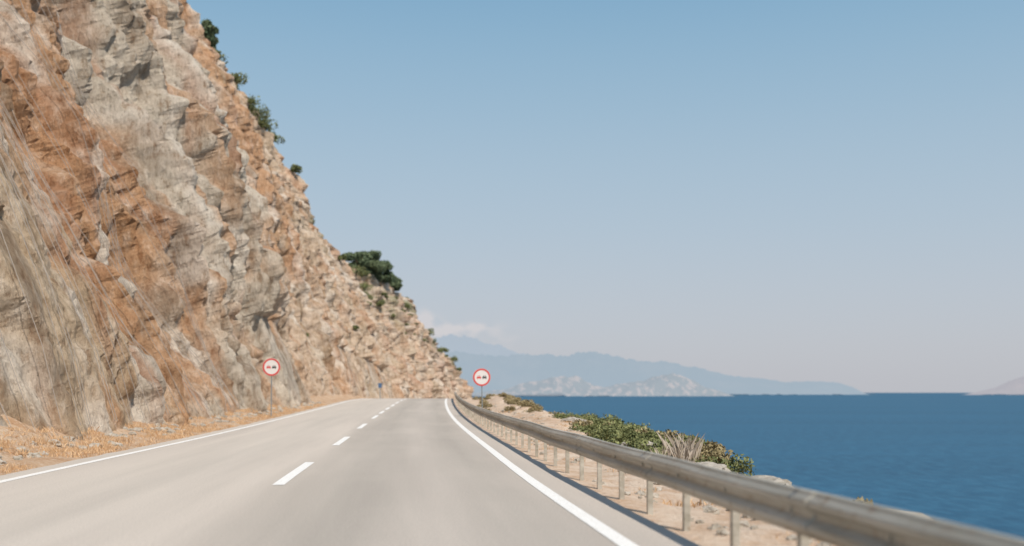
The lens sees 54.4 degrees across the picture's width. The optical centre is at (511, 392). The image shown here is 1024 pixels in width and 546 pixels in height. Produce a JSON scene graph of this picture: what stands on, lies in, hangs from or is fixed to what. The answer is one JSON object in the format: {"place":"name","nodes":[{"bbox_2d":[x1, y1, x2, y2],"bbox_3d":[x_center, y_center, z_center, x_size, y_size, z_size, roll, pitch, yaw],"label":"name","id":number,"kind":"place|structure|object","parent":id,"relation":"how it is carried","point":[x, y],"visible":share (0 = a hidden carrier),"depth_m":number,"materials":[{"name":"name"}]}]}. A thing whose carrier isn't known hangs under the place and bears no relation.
{"place":"outdoors","nodes":[
{"label":"outdoors","id":0,"kind":"place"},
{"bbox_2d":[0,0,473,439],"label":"cliff","id":1,"kind":"structure","parent":0,"point":[264,273],"depth_m":49.38,"materials":[{"name":"beige stone"}]},
{"bbox_2d":[0,0,239,429],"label":"rockfall net","id":2,"kind":"object","parent":1,"relation":"on","point":[128,332],"visible":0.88,"depth_m":31.99,"materials":[{"name":"silver metal"}]},
{"bbox_2d":[201,18,218,46],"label":"pine tree","id":3,"kind":"object","parent":1,"relation":"on","point":[211,30],"visible":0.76,"depth_m":118.44,"materials":[{"name":"green plant"}]},
{"bbox_2d":[215,49,461,370],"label":"cliff shrubs","id":4,"kind":"object","parent":1,"relation":"on","point":[262,123],"visible":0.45,"depth_m":143.37,"materials":[{"name":"green plant"}]},
{"bbox_2d":[344,251,372,275],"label":"pine tree","id":5,"kind":"object","parent":1,"relation":"on","point":[361,259],"visible":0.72,"depth_m":204.31,"materials":[{"name":"green plant"}]},
{"bbox_2d":[363,250,387,277],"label":"pine tree","id":6,"kind":"object","parent":1,"relation":"on","point":[377,266],"visible":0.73,"depth_m":207.59,"materials":[{"name":"green plant"}]},
{"bbox_2d":[374,260,395,285],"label":"pine tree","id":7,"kind":"object","parent":1,"relation":"on","point":[387,276],"visible":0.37,"depth_m":214.47,"materials":[{"name":"green plant"}]},
{"bbox_2d":[389,275,402,290],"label":"pine tree","id":8,"kind":"object","parent":1,"relation":"on","point":[396,284],"visible":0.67,"depth_m":221.62,"materials":[{"name":"green plant"}]},
{"bbox_2d":[0,398,699,545],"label":"road","id":9,"kind":"structure","parent":0,"point":[402,472],"depth_m":13.03,"materials":[{"name":"grey asphalt"}]},
{"bbox_2d":[0,394,832,545],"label":"ground","id":10,"kind":"structure","parent":0,"point":[668,516],"depth_m":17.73,"materials":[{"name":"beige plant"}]},
{"bbox_2d":[263,358,279,414],"bbox_3d":[-11.367,-0.030,47.027,0.840,3.181,0.080,1,0,0],"label":"traffic sign","id":11,"kind":"object","parent":10,"relation":"on","point":[271,367],"visible":0.98,"depth_m":46.99,"materials":[{"name":"white metal"}]},
{"bbox_2d":[0,401,928,545],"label":"loose rocks","id":12,"kind":"object","parent":10,"relation":"on","point":[708,508],"visible":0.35,"depth_m":19.03,"materials":[{"name":"beige stone"}]},
{"bbox_2d":[473,368,490,407],"bbox_3d":[-1.416,0.210,47.027,0.840,2.701,0.080,-1,0,0],"label":"traffic sign","id":13,"kind":"object","parent":10,"relation":"on","point":[481,377],"visible":0.98,"depth_m":46.99,"materials":[{"name":"white metal"}]},
{"bbox_2d":[552,410,755,475],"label":"green bushes","id":14,"kind":"object","parent":10,"relation":"on","point":[618,433],"visible":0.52,"depth_m":25.35,"materials":[{"name":"green plant"}]},
{"bbox_2d":[472,392,872,503],"bbox_3d":[0.502,1.207,56.979,5.171,2.499,94.817,0,0,-3],"label":"dry scrub","id":15,"kind":"object","parent":10,"relation":"on","point":[712,449],"visible":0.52,"depth_m":32.11,"materials":[{"name":"beige plant"}]},
{"bbox_2d":[649,431,704,461],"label":"feather grass","id":16,"kind":"object","parent":10,"relation":"on","point":[686,451],"depth_m":19.93,"materials":[{"name":"beige plant"}]},
{"bbox_2d":[454,392,1023,545],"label":"guardrail","id":17,"kind":"object","parent":10,"relation":"on","point":[805,515],"visible":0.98,"depth_m":7.48,"materials":[{"name":"metal"}]},
{"bbox_2d":[434,334,524,356],"bbox_3d":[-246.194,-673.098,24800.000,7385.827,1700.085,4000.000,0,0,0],"label":"mountain range","id":18,"kind":"structure","parent":0,"point":[453,343],"depth_m":24968.54,"materials":[{"name":"stone"}]},
{"bbox_2d":[472,373,732,395],"bbox_3d":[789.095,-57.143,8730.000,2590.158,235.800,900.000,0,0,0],"label":"headland","id":19,"kind":"structure","parent":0,"point":[672,384],"depth_m":8560.41,"materials":[{"name":"stone"}]},
{"bbox_2d":[186,0,1023,392],"label":"sky","id":20,"kind":"structure","parent":0,"point":[779,190],"materials":[{"name":"blue"}]},
{"bbox_2d":[443,351,868,394],"bbox_3d":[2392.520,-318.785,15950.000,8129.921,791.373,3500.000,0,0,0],"label":"mountain range","id":21,"kind":"structure","parent":0,"point":[592,368],"depth_m":15412.34,"materials":[{"name":"stone"}]},
{"bbox_2d":[472,393,1023,538],"bbox_3d":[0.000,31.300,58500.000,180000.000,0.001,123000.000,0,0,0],"label":"sea","id":22,"kind":"structure","parent":0,"point":[957,458],"depth_m":663.15,"materials":[{"name":"liquid"}]},
{"bbox_2d":[965,376,1023,394],"bbox_3d":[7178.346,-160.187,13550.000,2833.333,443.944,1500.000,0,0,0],"label":"headland","id":23,"kind":"structure","parent":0,"point":[1014,387],"depth_m":13135.09,"materials":[{"name":"grey stone"}]}
]}

